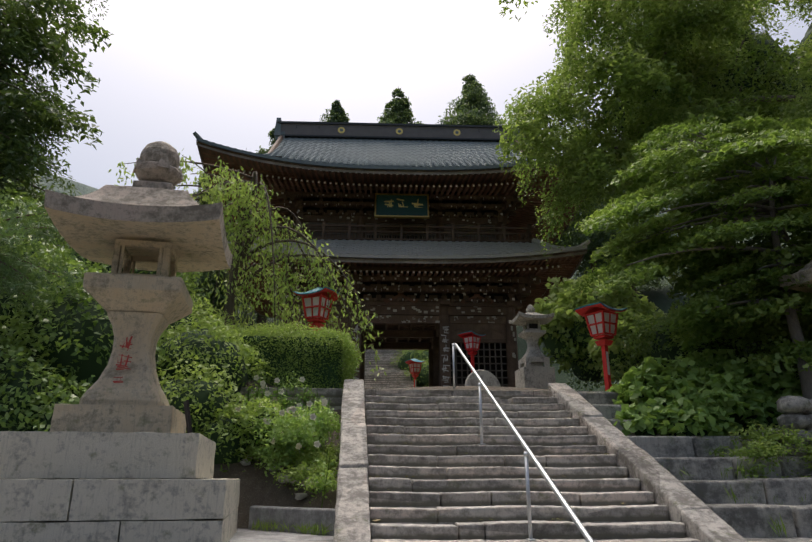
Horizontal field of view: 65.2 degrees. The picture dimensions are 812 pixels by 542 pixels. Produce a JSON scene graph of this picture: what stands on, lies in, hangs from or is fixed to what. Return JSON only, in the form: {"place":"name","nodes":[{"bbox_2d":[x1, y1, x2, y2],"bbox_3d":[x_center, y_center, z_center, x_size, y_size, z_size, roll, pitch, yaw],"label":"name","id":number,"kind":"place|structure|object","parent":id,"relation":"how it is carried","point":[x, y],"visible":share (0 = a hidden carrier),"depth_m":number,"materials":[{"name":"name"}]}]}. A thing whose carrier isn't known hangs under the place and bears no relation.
{"place":"outdoors","nodes":[
{"label":"outdoors","id":0,"kind":"place"},
{"bbox_2d":[3,173,97,208],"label":"hill","id":1,"kind":"structure","parent":0,"point":[83,189],"depth_m":152.24,"materials":[{"name":"green plant"}]},
{"bbox_2d":[0,0,636,325],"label":"tree","id":2,"kind":"object","parent":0,"point":[18,150],"depth_m":15.41,"materials":[{"name":"green plant"}]},
{"bbox_2d":[1,0,811,201],"label":"sky","id":3,"kind":"structure","parent":0,"point":[223,71],"materials":[{"name":"white"}]},
{"bbox_2d":[240,387,614,409],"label":"landing paving","id":4,"kind":"structure","parent":0,"point":[334,395],"depth_m":11.27,"materials":[{"name":"stone"}]},
{"bbox_2d":[227,336,342,388],"bbox_3d":[-3.749,2.042,12.738,4.930,1.410,2.130,2,-18,-5],"label":"hedge","id":5,"kind":"object","parent":4,"relation":"on","point":[324,373],"visible":0.04,"depth_m":11.89,"materials":[{"name":"green plant"}]},
{"bbox_2d":[233,368,340,507],"bbox_3d":[-1.792,2.362,9.642,1.899,2.207,3.075,2,-18,-5],"label":"perennial","id":6,"kind":"object","parent":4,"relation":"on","point":[300,432],"depth_m":9.30,"materials":[{"name":"green plant"}]},
{"bbox_2d":[212,320,363,388],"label":"hedge azalea leaves","id":7,"kind":"object","parent":4,"relation":"on","point":[348,347],"visible":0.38,"depth_m":11.90,"materials":[{"name":"green plant"}]},
{"bbox_2d":[458,331,485,372],"bbox_3d":[2.229,3.473,21.073,0.782,3.041,0.632,17,-25,-42],"label":"red lantern","id":8,"kind":"object","parent":4,"relation":"on","point":[471,339],"visible":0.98,"depth_m":21.29,"materials":[{"name":"paint"}]},
{"bbox_2d":[465,370,500,386],"bbox_3d":[1.717,2.606,14.132,0.833,0.833,0.140,5,-31,-16],"label":"round stone","id":9,"kind":"object","parent":4,"relation":"on","point":[488,378],"visible":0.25,"depth_m":14.18,"materials":[{"name":"stone"}]},
{"bbox_2d":[509,304,555,388],"bbox_3d":[3.276,2.471,16.217,0.949,3.344,0.949,2,-18,-7],"label":"stone lantern","id":10,"kind":"object","parent":4,"relation":"on","point":[535,370],"visible":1,"depth_m":16.13,"materials":[{"name":"grey stone"}]},
{"bbox_2d":[574,302,626,390],"bbox_3d":[4.524,1.848,14.422,0.966,2.360,0.781,11,-21,-31],"label":"red lantern","id":11,"kind":"object","parent":4,"relation":"on","point":[601,319],"visible":0.98,"depth_m":14.45,"materials":[{"name":"paint"}]},
{"bbox_2d":[607,348,802,439],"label":"hydrangea leaves","id":12,"kind":"object","parent":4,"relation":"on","point":[696,391],"visible":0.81,"depth_m":10.24,"materials":[{"name":"green plant"}]},
{"bbox_2d":[57,229,809,530],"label":"ground","id":13,"kind":"structure","parent":0,"point":[256,488],"depth_m":9.17,"materials":[{"name":"soil"}]},
{"bbox_2d":[0,177,211,431],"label":"camellia shrub leaves","id":14,"kind":"object","parent":13,"relation":"on","point":[11,348],"visible":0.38,"depth_m":9.52,"materials":[{"name":"green plant"}]},
{"bbox_2d":[0,195,78,318],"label":"leaves","id":15,"kind":"object","parent":14,"relation":"attached to","point":[12,281],"depth_m":9.25,"materials":[{"name":"green plant"}]},
{"bbox_2d":[0,208,277,463],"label":"shrub","id":16,"kind":"object","parent":13,"relation":"on","point":[89,367],"visible":0.27,"depth_m":9.75,"materials":[{"name":"plant"}]},
{"bbox_2d":[155,273,301,471],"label":"shrub leaves","id":17,"kind":"object","parent":16,"relation":"attached to","point":[205,322],"visible":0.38,"depth_m":10.08,"materials":[{"name":"green plant"}]},
{"bbox_2d":[108,150,386,380],"bbox_3d":[-3.385,-0.148,14.364,5.136,5.590,4.585,-8,-20,24],"label":"weeping tree","id":18,"kind":"object","parent":13,"relation":"on","point":[241,192],"depth_m":14.98,"materials":[{"name":"green plant"}]},
{"bbox_2d":[229,505,334,541],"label":"stone curb","id":19,"kind":"structure","parent":13,"relation":"on","point":[299,516],"depth_m":7.83,"materials":[{"name":"grey stone"}]},
{"bbox_2d":[0,141,239,541],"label":"stone lantern","id":20,"kind":"object","parent":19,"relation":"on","point":[104,453],"visible":1,"depth_m":6.63,"materials":[{"name":"grey stone"}]},
{"bbox_2d":[240,447,336,499],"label":"bank stones","id":21,"kind":"object","parent":13,"relation":"on","point":[299,496],"visible":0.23,"depth_m":8.61,"materials":[{"name":"grey stone"}]},
{"bbox_2d":[293,287,339,329],"bbox_3d":[-2.027,1.597,14.226,0.920,2.578,0.744,-8,-20,24],"label":"red lantern","id":22,"kind":"object","parent":13,"relation":"on","point":[316,313],"visible":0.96,"depth_m":14.31,"materials":[{"name":"paint"}]},
{"bbox_2d":[364,349,413,388],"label":"steps","id":23,"kind":"structure","parent":13,"relation":"on","point":[395,377],"depth_m":36.80,"materials":[{"name":"stone"}]},
{"bbox_2d":[405,358,424,386],"bbox_3d":[0.475,5.634,32.876,0.920,2.228,0.744,8,-20,-24],"label":"red lantern","id":24,"kind":"object","parent":23,"relation":"on","point":[414,366],"visible":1,"depth_m":32.91,"materials":[{"name":"paint"}]},
{"bbox_2d":[390,350,428,386],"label":"shrubs","id":25,"kind":"object","parent":13,"relation":"on","point":[420,353],"visible":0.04,"depth_m":37.33,"materials":[{"name":"green plant"}]},
{"bbox_2d":[174,74,686,327],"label":"background trees","id":26,"kind":"object","parent":13,"relation":"on","point":[475,101],"visible":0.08,"depth_m":51.35,"materials":[{"name":"green plant"}]},
{"bbox_2d":[223,420,811,498],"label":"ground cover","id":27,"kind":"object","parent":13,"relation":"on","point":[773,448],"visible":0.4,"depth_m":8.72,"materials":[{"name":"green plant"}]},
{"bbox_2d":[569,302,798,435],"bbox_3d":[6.369,1.673,13.732,7.552,4.662,8.509,-10,-20,28],"label":"shrub","id":28,"kind":"object","parent":13,"relation":"on","point":[672,354],"visible":0.02,"depth_m":14.54,"materials":[{"name":"green plant"}]},
{"bbox_2d":[542,294,650,378],"bbox_3d":[5.507,1.808,18.283,2.595,3.599,4.714,2,-18,-5],"label":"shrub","id":29,"kind":"object","parent":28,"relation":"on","point":[551,343],"visible":0.04,"depth_m":18.24,"materials":[{"name":"green plant"}]},
{"bbox_2d":[574,112,811,398],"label":"maple","id":30,"kind":"object","parent":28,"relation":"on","point":[737,144],"depth_m":11.47,"materials":[{"name":"green plant"}]},
{"bbox_2d":[558,248,811,390],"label":"bank shrubs","id":31,"kind":"object","parent":13,"relation":"on","point":[643,353],"visible":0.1,"depth_m":15.23,"materials":[{"name":"green plant"}]},
{"bbox_2d":[525,267,665,384],"bbox_3d":[5.573,1.745,18.216,3.720,4.570,5.793,2,-18,-5],"label":"leaf shrub","id":32,"kind":"object","parent":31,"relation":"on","point":[562,302],"visible":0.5,"depth_m":17.90,"materials":[{"name":"green plant"}]},
{"bbox_2d":[776,396,811,466],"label":"stacked stones","id":33,"kind":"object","parent":13,"relation":"on","point":[796,411],"depth_m":9.02,"materials":[{"name":"grey stone"}]},
{"bbox_2d":[778,260,811,292],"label":"stone lantern","id":34,"kind":"object","parent":13,"relation":"on","point":[806,271],"visible":0.12,"depth_m":10.66,"materials":[{"name":"grey stone"}]},
{"bbox_2d":[491,0,811,265],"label":"tree","id":35,"kind":"object","parent":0,"point":[712,21],"depth_m":17.44,"materials":[{"name":"green plant"}]},
{"bbox_2d":[571,192,754,278],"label":"hill","id":36,"kind":"structure","parent":0,"point":[656,216],"depth_m":116.64,"materials":[{"name":"green plant"}]},
{"bbox_2d":[603,2,811,177],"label":"tree","id":37,"kind":"object","parent":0,"point":[771,41],"visible":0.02,"depth_m":23.37,"materials":[{"name":"green plant"}]},
{"bbox_2d":[738,428,811,505],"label":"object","id":38,"kind":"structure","parent":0,"point":[780,441],"depth_m":9.39,"materials":[{"name":"green plant"}]},
{"label":"ground","id":39,"kind":"structure","parent":0,"visible":0},
{"bbox_2d":[364,395,701,541],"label":"stair steps","id":40,"kind":"structure","parent":39,"relation":"on","point":[444,492],"depth_m":7.91,"materials":[{"name":"stone"}]},
{"bbox_2d":[369,395,631,536],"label":"leaf litter","id":41,"kind":"object","parent":40,"relation":"on","point":[480,464],"visible":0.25,"depth_m":8.12,"materials":[{"name":"brown plant"}]},
{"bbox_2d":[452,343,593,541],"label":"handrail","id":42,"kind":"object","parent":40,"relation":"on","point":[573,516],"visible":0.92,"depth_m":6.66,"materials":[{"name":"silver metal"}]},
{"bbox_2d":[333,379,747,541],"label":"stair kerbs","id":43,"kind":"structure","parent":39,"relation":"on","point":[701,520],"depth_m":7.76,"materials":[{"name":"stone"}]},
{"bbox_2d":[578,392,811,541],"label":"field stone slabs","id":44,"kind":"structure","parent":39,"relation":"on","point":[704,483],"depth_m":7.94,"materials":[{"name":"grey stone"}]},
{"bbox_2d":[251,444,805,536],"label":"grass tufts","id":45,"kind":"object","parent":44,"relation":"on","point":[325,531],"visible":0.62,"depth_m":7.84,"materials":[{"name":"green plant"}]},
{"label":"path","id":46,"kind":"structure","parent":0,"visible":0},
{"bbox_2d":[196,135,597,386],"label":"temple gate","id":47,"kind":"structure","parent":46,"relation":"on","point":[435,310],"depth_m":23.67,"materials":[{"name":"brown wood"}]},
{"bbox_2d":[193,118,600,244],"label":"upper roof","id":48,"kind":"structure","parent":47,"relation":"on","point":[399,148],"depth_m":27.08,"materials":[{"name":"grey tile"}]},
{"bbox_2d":[225,234,589,317],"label":"gate roof","id":49,"kind":"structure","parent":47,"relation":"attached to","point":[429,252],"depth_m":22.46,"materials":[{"name":"grey tile"}]}
]}

